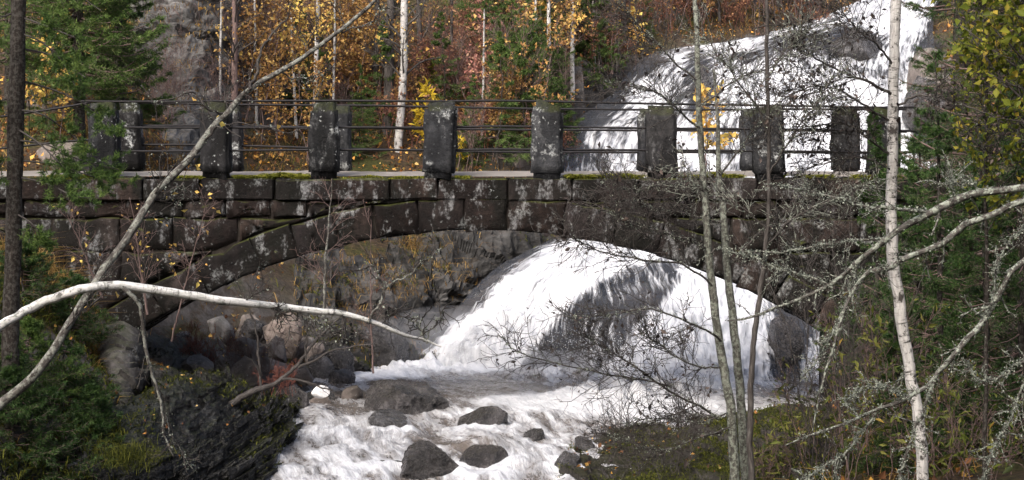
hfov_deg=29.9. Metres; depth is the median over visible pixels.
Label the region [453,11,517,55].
rust red bush
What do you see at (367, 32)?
birch sapling
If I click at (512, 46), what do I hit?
young spruce
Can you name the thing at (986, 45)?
goat willow
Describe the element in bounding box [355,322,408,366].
boulder
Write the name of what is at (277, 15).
birch sapling
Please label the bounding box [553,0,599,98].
birch tree
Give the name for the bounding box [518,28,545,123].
young spruce
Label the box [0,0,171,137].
spruce tree
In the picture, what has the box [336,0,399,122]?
birch sapling
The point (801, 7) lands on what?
rust red bush
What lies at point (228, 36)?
bare sapling
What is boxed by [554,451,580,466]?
boulder
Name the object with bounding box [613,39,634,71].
rust red bush
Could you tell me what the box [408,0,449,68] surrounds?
bare tree
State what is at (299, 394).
boulder
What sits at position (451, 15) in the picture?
birch tree
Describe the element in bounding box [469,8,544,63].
pink leaved bush
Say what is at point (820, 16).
rust red bush
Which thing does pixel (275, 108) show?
birch sapling
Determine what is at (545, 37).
young spruce
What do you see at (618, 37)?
young spruce
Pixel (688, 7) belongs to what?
rust red bush
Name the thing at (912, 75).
boulder
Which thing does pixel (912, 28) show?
waterfall
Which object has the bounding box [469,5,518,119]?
young spruce
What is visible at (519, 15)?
birch sapling
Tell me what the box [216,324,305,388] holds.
bare bush
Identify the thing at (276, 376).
red twig bush
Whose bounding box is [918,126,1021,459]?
spruce tree
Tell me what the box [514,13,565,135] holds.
young spruce
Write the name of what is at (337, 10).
birch sapling
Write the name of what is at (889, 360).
spruce tree
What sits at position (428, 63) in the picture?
rust red bush
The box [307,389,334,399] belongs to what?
boulder
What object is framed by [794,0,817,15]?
rust red bush
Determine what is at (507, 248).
ravine wall
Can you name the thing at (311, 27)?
birch sapling
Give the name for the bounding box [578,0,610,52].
young spruce
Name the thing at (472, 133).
bare sapling
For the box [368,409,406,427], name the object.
boulder
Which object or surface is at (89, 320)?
spruce bush
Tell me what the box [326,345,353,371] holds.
boulder
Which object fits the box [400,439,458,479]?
boulder
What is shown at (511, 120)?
birch sapling
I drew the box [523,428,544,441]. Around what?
boulder
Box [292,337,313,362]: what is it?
boulder
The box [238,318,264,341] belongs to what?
boulder
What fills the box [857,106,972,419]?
spruce tree
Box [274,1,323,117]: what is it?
sapling
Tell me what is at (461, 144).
yellow sapling
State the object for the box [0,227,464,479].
arching birch
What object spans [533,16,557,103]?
young spruce
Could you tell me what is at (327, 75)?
young spruce
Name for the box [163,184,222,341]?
thin sapling
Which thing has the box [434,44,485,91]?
pink leaved bush
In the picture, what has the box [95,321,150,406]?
pale rock pillar
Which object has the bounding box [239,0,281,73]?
birch sapling
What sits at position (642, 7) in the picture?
rust red bush
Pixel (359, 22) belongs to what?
birch sapling
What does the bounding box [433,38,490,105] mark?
pink leaved bush
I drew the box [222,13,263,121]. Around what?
birch sapling
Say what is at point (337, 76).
rust red bush
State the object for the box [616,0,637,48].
birch tree
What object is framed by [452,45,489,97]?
rust red bush
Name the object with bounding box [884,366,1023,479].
lance leaved shrub
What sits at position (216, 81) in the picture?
bare sapling
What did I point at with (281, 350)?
boulder
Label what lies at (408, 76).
birch sapling
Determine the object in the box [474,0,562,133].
bare sapling
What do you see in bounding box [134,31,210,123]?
bare sapling
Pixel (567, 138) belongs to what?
rust red bush
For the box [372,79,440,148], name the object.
rust red bush
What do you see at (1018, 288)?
spruce tree
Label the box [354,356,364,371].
boulder
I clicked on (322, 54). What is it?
young spruce
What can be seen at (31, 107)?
young spruce
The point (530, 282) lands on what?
waterfall
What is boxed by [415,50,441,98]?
yellow sapling
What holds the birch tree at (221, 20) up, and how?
on the ground at (198, 314)
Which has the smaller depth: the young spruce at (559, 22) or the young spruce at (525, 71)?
the young spruce at (525, 71)
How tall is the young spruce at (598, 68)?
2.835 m
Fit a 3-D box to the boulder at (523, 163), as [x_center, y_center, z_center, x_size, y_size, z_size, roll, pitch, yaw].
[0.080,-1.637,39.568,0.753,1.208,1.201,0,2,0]
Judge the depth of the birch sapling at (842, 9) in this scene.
49.80 m
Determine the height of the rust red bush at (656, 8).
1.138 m
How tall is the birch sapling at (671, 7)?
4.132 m
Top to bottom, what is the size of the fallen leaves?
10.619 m
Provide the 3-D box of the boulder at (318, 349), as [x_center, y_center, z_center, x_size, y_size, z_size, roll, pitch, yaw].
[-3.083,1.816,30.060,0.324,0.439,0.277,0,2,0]
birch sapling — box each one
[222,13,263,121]
[230,0,305,144]
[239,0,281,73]
[241,4,290,94]
[242,0,297,110]
[249,26,286,122]
[250,33,300,156]
[256,0,306,62]
[272,3,339,163]
[277,0,325,51]
[303,0,353,84]
[304,1,339,65]
[307,0,362,26]
[322,0,364,98]
[330,0,373,110]
[330,0,385,124]
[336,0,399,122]
[344,0,385,63]
[350,7,382,118]
[379,22,425,137]
[475,42,529,161]
[482,58,531,153]
[483,32,520,147]
[496,0,580,137]
[498,0,539,32]
[664,0,709,33]
[690,0,714,35]
[825,0,849,34]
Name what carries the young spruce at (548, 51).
on the ground at (198, 314)
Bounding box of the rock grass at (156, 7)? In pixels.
[131,0,488,368]
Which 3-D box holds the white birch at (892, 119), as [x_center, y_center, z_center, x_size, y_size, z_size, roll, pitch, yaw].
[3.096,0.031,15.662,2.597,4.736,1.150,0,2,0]
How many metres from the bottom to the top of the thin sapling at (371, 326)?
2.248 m
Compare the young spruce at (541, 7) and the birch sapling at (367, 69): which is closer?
the birch sapling at (367, 69)
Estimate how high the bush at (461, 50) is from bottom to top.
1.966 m
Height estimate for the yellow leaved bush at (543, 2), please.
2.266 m
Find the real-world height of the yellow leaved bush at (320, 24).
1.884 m
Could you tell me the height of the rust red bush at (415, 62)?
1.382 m
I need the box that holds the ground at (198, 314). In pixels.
[0,0,1023,479]
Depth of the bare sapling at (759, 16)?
48.81 m
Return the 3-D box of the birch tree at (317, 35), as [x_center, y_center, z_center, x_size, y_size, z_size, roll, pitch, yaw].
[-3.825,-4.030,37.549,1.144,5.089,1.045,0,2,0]
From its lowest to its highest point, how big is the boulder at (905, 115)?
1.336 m
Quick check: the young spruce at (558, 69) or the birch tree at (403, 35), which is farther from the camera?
the young spruce at (558, 69)
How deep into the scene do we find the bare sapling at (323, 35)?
40.55 m
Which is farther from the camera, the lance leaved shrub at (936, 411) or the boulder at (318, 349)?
the boulder at (318, 349)
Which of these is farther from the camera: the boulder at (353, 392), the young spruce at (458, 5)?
the young spruce at (458, 5)
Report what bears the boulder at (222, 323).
on the ground at (198, 314)
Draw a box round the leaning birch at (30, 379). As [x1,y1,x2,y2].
[0,0,401,410]
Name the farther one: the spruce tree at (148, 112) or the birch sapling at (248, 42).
the birch sapling at (248, 42)
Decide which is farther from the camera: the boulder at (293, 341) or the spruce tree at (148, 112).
the spruce tree at (148, 112)
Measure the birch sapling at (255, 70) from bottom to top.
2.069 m
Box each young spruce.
[3,58,44,139]
[24,59,65,141]
[25,3,72,108]
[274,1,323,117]
[289,36,329,124]
[321,53,341,102]
[348,94,368,157]
[350,63,387,157]
[351,20,414,135]
[412,11,466,108]
[454,0,479,21]
[456,99,489,164]
[457,0,481,24]
[457,74,494,147]
[459,0,507,54]
[460,30,528,168]
[464,0,495,52]
[468,1,507,91]
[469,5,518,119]
[476,24,503,98]
[476,32,521,123]
[478,42,500,119]
[488,26,519,117]
[492,32,541,163]
[497,0,537,72]
[499,0,510,28]
[505,0,558,105]
[505,2,541,94]
[512,12,565,133]
[513,83,533,144]
[513,92,532,142]
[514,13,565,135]
[518,21,552,88]
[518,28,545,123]
[531,2,581,39]
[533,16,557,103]
[534,0,565,62]
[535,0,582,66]
[537,10,572,83]
[539,39,562,99]
[544,48,580,162]
[552,39,584,125]
[554,25,569,80]
[558,73,582,159]
[574,4,593,60]
[575,0,619,62]
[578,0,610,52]
[582,0,622,80]
[582,0,630,88]
[585,8,626,61]
[641,0,658,36]
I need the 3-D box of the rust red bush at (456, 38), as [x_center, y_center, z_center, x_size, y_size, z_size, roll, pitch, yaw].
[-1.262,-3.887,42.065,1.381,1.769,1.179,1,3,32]
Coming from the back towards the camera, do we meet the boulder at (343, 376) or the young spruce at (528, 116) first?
the young spruce at (528, 116)
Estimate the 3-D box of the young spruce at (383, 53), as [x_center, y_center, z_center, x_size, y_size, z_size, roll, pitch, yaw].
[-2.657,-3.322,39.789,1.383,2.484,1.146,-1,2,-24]
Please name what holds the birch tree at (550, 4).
on the ground at (198, 314)
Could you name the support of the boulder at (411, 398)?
in the river
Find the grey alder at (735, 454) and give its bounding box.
[469,0,861,479]
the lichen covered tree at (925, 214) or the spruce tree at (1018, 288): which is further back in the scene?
the spruce tree at (1018, 288)
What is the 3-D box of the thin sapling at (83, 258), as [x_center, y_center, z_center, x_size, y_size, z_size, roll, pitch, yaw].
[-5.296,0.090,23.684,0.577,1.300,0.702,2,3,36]
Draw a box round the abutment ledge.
[146,332,228,373]
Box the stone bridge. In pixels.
[0,99,1006,401]
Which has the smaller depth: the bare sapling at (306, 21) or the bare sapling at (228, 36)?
the bare sapling at (228, 36)
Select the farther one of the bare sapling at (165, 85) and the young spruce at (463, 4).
the young spruce at (463, 4)
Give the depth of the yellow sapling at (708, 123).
27.66 m
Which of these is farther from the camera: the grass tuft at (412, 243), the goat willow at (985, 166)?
the grass tuft at (412, 243)
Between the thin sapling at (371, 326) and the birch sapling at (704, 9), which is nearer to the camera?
the thin sapling at (371, 326)
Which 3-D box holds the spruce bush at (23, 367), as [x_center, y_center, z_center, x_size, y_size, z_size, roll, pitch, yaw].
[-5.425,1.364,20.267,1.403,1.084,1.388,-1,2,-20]
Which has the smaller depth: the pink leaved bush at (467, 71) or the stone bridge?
the stone bridge
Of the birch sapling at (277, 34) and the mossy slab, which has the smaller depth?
the mossy slab
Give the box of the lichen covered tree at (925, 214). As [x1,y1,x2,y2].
[692,152,1023,479]
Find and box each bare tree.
[210,0,268,102]
[354,0,414,113]
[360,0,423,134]
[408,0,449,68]
[704,0,720,25]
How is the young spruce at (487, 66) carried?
on the ground at (198, 314)
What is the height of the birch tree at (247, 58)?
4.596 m
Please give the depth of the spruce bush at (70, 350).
21.63 m
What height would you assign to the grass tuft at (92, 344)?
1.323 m
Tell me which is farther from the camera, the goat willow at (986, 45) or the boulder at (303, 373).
the boulder at (303, 373)
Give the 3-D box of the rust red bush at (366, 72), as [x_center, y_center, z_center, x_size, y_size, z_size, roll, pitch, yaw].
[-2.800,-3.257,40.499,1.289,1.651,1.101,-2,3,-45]
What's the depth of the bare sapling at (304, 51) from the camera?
40.21 m
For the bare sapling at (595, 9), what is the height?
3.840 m
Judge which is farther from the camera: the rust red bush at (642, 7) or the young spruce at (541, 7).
the rust red bush at (642, 7)
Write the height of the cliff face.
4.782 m
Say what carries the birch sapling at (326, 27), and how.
on the ground at (198, 314)
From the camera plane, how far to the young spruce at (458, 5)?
44.92 m
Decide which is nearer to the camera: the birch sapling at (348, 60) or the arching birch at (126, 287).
the arching birch at (126, 287)
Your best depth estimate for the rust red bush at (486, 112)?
38.74 m
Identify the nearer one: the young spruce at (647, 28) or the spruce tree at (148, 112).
the spruce tree at (148, 112)
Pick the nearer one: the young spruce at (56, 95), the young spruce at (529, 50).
the young spruce at (56, 95)
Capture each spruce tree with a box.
[0,0,67,117]
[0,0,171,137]
[73,0,186,134]
[86,2,162,70]
[810,109,929,384]
[848,318,955,478]
[855,0,1010,363]
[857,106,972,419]
[870,49,1019,446]
[883,0,1023,410]
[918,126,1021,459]
[922,0,1011,169]
[929,33,1023,465]
[967,70,1010,250]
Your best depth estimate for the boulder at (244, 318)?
30.79 m
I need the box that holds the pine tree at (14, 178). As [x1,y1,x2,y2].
[0,0,140,427]
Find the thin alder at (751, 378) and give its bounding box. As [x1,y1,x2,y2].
[653,0,898,479]
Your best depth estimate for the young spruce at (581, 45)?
44.36 m
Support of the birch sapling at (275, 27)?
on the ground at (198, 314)
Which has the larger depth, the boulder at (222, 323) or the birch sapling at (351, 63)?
the birch sapling at (351, 63)
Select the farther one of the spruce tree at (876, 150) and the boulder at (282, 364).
the boulder at (282, 364)
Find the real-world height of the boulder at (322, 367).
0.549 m
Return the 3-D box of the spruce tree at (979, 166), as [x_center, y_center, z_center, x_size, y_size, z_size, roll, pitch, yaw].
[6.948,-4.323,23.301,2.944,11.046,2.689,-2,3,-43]
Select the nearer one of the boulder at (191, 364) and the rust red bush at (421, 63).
the boulder at (191, 364)
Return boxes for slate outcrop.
[0,364,303,479]
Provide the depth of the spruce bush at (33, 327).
20.94 m
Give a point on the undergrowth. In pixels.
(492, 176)
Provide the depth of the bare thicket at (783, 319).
20.84 m
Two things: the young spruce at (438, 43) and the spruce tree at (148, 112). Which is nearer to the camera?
the spruce tree at (148, 112)
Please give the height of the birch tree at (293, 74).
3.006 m
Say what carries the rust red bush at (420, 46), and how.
on the ground at (198, 314)
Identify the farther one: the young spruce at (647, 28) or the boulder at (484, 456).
the young spruce at (647, 28)
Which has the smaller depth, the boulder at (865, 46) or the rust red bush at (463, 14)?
the rust red bush at (463, 14)
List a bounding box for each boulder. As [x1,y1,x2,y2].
[26,89,71,116]
[36,142,88,170]
[174,331,190,337]
[180,355,213,373]
[207,316,234,344]
[213,351,240,372]
[229,337,269,371]
[230,356,261,386]
[238,314,266,344]
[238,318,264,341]
[263,312,301,361]
[266,336,286,363]
[269,359,288,377]
[277,384,298,398]
[288,386,308,408]
[290,365,313,385]
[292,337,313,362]
[305,342,325,361]
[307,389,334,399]
[308,354,334,378]
[309,396,331,403]
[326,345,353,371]
[328,368,355,383]
[341,385,362,398]
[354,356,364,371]
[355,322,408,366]
[364,379,448,414]
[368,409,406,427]
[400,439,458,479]
[457,406,507,425]
[459,444,507,468]
[511,131,530,167]
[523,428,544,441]
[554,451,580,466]
[575,435,594,450]
[690,64,712,115]
[767,313,803,376]
[826,27,885,60]
[901,75,944,133]
[906,47,953,109]
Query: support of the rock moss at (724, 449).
on the ground at (198, 314)
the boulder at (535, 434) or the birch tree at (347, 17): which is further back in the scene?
the birch tree at (347, 17)
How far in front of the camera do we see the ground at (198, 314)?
37.35 m
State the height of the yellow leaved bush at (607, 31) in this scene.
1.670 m
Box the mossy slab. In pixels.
[559,401,845,479]
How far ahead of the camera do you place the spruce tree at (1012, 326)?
20.76 m
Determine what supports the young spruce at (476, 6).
on the ground at (198, 314)
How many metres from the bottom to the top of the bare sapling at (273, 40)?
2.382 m
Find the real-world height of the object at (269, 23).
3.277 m
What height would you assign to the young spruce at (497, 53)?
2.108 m
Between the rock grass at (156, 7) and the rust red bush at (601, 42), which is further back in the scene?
the rust red bush at (601, 42)
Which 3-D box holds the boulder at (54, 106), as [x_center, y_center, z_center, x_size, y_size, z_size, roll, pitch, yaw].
[-8.184,-1.646,33.591,0.740,2.112,1.113,1,3,29]
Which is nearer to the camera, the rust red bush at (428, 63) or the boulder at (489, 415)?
the boulder at (489, 415)
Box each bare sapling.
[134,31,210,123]
[144,30,192,123]
[148,55,186,143]
[150,0,197,52]
[178,0,244,69]
[189,44,252,116]
[216,11,243,84]
[227,19,267,97]
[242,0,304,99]
[259,1,299,92]
[280,1,326,40]
[284,0,324,99]
[289,1,326,81]
[299,0,348,99]
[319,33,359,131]
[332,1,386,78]
[419,0,458,99]
[457,65,499,171]
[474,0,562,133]
[536,26,587,107]
[577,0,617,73]
[590,0,636,73]
[645,0,672,30]
[750,0,779,35]
[795,0,816,21]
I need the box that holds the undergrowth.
[0,0,1020,479]
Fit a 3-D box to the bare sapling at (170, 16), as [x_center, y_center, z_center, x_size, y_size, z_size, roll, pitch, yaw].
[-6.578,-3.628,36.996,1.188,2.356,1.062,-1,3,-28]
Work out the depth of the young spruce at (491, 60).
40.30 m
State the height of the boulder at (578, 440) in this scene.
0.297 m
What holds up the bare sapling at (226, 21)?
on the ground at (198, 314)
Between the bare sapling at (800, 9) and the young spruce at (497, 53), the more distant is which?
the bare sapling at (800, 9)
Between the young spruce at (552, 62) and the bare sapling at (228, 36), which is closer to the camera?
the bare sapling at (228, 36)
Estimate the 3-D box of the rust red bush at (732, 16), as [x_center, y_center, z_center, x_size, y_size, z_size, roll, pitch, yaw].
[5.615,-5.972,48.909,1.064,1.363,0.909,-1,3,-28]
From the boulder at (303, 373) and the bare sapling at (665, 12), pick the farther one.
the bare sapling at (665, 12)
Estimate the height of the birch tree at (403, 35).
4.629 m
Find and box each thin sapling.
[47,198,112,297]
[115,197,162,314]
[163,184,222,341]
[289,176,357,317]
[345,199,398,373]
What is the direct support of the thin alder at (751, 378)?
on the ground at (198, 314)
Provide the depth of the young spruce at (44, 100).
30.05 m
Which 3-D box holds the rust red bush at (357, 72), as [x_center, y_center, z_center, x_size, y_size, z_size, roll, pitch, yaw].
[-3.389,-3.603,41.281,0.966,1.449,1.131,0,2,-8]
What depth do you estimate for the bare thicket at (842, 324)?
19.79 m
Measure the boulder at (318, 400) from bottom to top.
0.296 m
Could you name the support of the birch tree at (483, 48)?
on the ground at (198, 314)
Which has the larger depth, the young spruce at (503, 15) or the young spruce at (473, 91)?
the young spruce at (503, 15)
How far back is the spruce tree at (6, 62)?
32.83 m
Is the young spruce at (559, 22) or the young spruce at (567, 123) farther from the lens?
the young spruce at (559, 22)
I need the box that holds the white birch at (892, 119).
[738,0,1023,479]
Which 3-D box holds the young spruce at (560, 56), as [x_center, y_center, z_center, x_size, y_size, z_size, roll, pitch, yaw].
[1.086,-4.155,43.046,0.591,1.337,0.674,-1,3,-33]
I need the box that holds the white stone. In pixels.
[311,385,329,397]
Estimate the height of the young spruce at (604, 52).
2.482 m
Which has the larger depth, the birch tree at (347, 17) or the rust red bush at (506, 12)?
the rust red bush at (506, 12)
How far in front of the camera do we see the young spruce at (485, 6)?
43.31 m
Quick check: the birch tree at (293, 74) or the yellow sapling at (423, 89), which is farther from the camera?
the birch tree at (293, 74)
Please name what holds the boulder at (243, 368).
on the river
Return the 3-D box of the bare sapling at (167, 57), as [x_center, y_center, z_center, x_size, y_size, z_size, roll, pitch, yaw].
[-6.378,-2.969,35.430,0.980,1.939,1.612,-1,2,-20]
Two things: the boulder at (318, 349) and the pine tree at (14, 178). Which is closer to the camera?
the pine tree at (14, 178)
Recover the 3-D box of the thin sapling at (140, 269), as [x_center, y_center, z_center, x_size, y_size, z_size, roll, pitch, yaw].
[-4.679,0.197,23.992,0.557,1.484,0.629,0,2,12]
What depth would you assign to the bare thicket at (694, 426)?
21.61 m
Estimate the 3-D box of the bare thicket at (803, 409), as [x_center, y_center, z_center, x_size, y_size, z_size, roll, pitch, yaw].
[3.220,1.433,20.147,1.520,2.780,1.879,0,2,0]
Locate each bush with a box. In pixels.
[0,228,79,308]
[0,314,91,404]
[0,329,68,415]
[0,363,72,472]
[8,385,115,479]
[25,32,72,134]
[25,61,77,138]
[41,331,121,415]
[45,269,125,349]
[54,382,126,463]
[147,318,267,362]
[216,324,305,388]
[228,308,378,406]
[252,359,296,396]
[301,47,351,99]
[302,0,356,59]
[337,42,372,95]
[354,48,409,102]
[370,55,417,102]
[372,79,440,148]
[379,39,425,83]
[381,35,461,94]
[397,28,456,92]
[407,17,460,49]
[409,45,443,80]
[422,22,473,94]
[428,21,480,99]
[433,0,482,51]
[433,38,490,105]
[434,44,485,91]
[442,26,488,99]
[449,0,482,40]
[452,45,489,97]
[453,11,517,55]
[453,29,486,50]
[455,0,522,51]
[457,74,500,159]
[467,42,493,105]
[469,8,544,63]
[478,97,530,147]
[494,1,517,32]
[523,0,584,36]
[533,1,577,53]
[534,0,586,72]
[563,131,582,169]
[569,21,627,70]
[576,14,628,74]
[580,9,623,63]
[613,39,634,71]
[618,0,656,28]
[646,0,686,31]
[674,0,717,26]
[721,0,753,28]
[791,0,819,13]
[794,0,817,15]
[810,4,829,20]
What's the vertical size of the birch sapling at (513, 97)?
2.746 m
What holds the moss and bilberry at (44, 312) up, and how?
on the ground at (198, 314)
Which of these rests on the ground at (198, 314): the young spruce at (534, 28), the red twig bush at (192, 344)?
the young spruce at (534, 28)
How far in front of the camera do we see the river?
25.37 m
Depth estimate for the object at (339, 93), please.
38.27 m
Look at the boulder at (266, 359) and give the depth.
28.37 m
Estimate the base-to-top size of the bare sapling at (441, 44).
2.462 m
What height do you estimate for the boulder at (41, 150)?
0.773 m
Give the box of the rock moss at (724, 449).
[0,231,847,479]
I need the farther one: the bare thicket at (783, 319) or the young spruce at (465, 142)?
the young spruce at (465, 142)
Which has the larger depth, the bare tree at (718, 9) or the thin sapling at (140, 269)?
the bare tree at (718, 9)
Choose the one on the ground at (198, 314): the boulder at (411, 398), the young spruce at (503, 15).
the young spruce at (503, 15)
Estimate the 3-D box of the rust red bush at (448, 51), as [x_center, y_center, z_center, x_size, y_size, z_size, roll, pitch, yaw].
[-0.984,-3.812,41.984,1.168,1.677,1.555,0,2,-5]
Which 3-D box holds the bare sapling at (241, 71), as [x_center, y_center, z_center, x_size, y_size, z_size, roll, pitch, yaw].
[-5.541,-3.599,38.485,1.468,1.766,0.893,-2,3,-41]
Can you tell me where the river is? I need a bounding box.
[265,351,824,479]
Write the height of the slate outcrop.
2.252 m
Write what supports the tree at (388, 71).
on the ground at (198, 314)
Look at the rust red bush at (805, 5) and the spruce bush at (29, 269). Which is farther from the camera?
the rust red bush at (805, 5)
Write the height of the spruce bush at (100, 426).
1.249 m
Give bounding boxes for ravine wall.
[294,230,554,369]
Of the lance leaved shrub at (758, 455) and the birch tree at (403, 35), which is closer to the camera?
the lance leaved shrub at (758, 455)
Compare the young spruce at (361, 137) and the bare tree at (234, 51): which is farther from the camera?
the young spruce at (361, 137)
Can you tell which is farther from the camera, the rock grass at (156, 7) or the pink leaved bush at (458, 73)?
the pink leaved bush at (458, 73)
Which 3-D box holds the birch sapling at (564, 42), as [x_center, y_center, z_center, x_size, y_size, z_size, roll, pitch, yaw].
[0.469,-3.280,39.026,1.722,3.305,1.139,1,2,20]
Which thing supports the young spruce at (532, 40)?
on the ground at (198, 314)
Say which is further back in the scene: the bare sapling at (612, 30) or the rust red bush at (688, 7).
the rust red bush at (688, 7)
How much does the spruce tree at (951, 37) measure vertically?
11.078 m
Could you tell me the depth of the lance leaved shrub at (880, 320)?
19.58 m
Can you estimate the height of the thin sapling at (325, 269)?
1.725 m
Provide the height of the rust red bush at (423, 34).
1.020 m
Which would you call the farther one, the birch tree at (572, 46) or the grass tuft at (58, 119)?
the birch tree at (572, 46)
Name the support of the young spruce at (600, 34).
on the ground at (198, 314)
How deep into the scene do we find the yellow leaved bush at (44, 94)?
30.32 m
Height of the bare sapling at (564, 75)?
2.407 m
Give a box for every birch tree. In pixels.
[195,0,242,98]
[229,0,285,123]
[272,0,313,137]
[289,0,341,103]
[299,0,357,99]
[336,1,365,78]
[366,0,441,152]
[419,0,460,84]
[464,2,508,133]
[521,0,539,33]
[535,0,568,77]
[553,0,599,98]
[590,0,613,65]
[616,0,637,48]
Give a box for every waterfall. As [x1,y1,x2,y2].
[418,238,818,392]
[560,0,937,238]
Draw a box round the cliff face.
[130,0,266,170]
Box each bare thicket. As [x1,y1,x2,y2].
[591,350,720,478]
[717,221,885,462]
[754,246,879,479]
[799,122,957,478]
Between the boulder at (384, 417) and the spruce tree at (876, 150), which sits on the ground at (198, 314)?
the spruce tree at (876, 150)
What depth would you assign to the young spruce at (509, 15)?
42.84 m
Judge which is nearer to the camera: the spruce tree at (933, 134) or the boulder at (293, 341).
the spruce tree at (933, 134)
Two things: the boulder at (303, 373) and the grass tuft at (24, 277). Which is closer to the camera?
the grass tuft at (24, 277)
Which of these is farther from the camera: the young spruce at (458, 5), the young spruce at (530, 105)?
the young spruce at (458, 5)
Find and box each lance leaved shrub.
[739,413,805,479]
[762,356,861,479]
[808,299,960,479]
[837,279,940,462]
[861,327,1004,479]
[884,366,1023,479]
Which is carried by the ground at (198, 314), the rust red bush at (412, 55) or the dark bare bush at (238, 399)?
the rust red bush at (412, 55)
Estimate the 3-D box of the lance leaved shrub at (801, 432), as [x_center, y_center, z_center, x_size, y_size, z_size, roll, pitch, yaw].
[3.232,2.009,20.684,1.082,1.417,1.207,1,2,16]
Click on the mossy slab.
(577, 473)
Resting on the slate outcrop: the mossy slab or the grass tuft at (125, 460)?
the grass tuft at (125, 460)
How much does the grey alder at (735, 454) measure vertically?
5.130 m
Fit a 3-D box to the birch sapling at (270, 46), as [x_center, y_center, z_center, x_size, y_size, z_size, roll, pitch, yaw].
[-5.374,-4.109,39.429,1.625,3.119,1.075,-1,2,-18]
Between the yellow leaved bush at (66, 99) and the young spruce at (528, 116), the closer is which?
the yellow leaved bush at (66, 99)
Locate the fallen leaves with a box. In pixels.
[0,0,1016,479]
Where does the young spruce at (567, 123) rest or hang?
on the ground at (198, 314)
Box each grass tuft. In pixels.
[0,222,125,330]
[0,241,68,320]
[3,109,87,137]
[70,312,145,368]
[76,425,195,479]
[387,233,474,265]
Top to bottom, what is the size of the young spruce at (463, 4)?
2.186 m
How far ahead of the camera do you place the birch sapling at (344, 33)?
40.92 m
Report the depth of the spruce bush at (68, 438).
20.26 m
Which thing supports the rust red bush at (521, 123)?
on the ground at (198, 314)
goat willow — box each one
[923,0,1023,478]
[948,0,1023,174]
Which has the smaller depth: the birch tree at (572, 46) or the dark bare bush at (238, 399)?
the dark bare bush at (238, 399)
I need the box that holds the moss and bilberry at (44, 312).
[0,0,1020,479]
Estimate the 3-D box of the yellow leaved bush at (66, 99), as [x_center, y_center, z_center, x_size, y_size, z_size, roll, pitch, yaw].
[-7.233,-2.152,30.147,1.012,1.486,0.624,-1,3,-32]
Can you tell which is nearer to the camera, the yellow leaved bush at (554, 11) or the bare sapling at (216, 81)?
the bare sapling at (216, 81)
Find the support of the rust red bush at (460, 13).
on the ground at (198, 314)
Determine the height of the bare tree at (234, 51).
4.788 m
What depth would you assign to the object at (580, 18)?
43.12 m
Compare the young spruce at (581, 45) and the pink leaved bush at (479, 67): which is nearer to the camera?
the pink leaved bush at (479, 67)
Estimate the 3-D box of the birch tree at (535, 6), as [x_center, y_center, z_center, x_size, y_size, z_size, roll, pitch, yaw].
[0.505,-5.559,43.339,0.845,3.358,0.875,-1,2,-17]
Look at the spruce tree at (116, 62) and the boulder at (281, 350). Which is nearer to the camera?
the boulder at (281, 350)
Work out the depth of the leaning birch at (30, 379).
11.40 m
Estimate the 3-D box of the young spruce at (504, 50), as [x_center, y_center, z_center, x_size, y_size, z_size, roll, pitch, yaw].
[-0.149,-2.830,38.692,1.422,2.819,1.246,1,3,32]
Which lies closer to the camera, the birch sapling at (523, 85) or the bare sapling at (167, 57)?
the bare sapling at (167, 57)
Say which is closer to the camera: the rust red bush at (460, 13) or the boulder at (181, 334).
the boulder at (181, 334)
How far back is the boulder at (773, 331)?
30.18 m
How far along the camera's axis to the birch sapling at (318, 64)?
37.35 m
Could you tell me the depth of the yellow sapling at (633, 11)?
45.93 m
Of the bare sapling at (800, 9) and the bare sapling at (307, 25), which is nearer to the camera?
the bare sapling at (307, 25)
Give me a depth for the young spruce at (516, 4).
41.89 m
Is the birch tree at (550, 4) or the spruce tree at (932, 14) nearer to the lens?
the spruce tree at (932, 14)
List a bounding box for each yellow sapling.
[409,76,439,139]
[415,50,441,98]
[456,135,470,170]
[626,2,646,68]
[690,80,738,167]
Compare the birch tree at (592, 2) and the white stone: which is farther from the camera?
the birch tree at (592, 2)
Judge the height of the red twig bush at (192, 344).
1.038 m
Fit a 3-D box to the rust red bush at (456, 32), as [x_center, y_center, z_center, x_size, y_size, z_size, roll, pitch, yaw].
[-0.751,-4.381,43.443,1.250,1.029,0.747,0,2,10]
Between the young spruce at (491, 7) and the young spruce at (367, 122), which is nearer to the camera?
the young spruce at (367, 122)
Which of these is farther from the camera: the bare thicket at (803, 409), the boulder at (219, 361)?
the boulder at (219, 361)
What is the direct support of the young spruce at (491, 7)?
on the ground at (198, 314)
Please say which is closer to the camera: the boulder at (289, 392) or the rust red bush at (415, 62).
the boulder at (289, 392)
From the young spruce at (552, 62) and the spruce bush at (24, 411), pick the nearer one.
the spruce bush at (24, 411)
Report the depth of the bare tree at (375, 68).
40.71 m
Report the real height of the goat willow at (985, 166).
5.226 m
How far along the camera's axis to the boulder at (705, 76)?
43.93 m
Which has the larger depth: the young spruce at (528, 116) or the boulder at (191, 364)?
the young spruce at (528, 116)
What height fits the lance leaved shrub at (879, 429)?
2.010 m
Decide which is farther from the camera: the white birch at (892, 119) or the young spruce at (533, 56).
the young spruce at (533, 56)
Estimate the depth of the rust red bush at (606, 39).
44.41 m

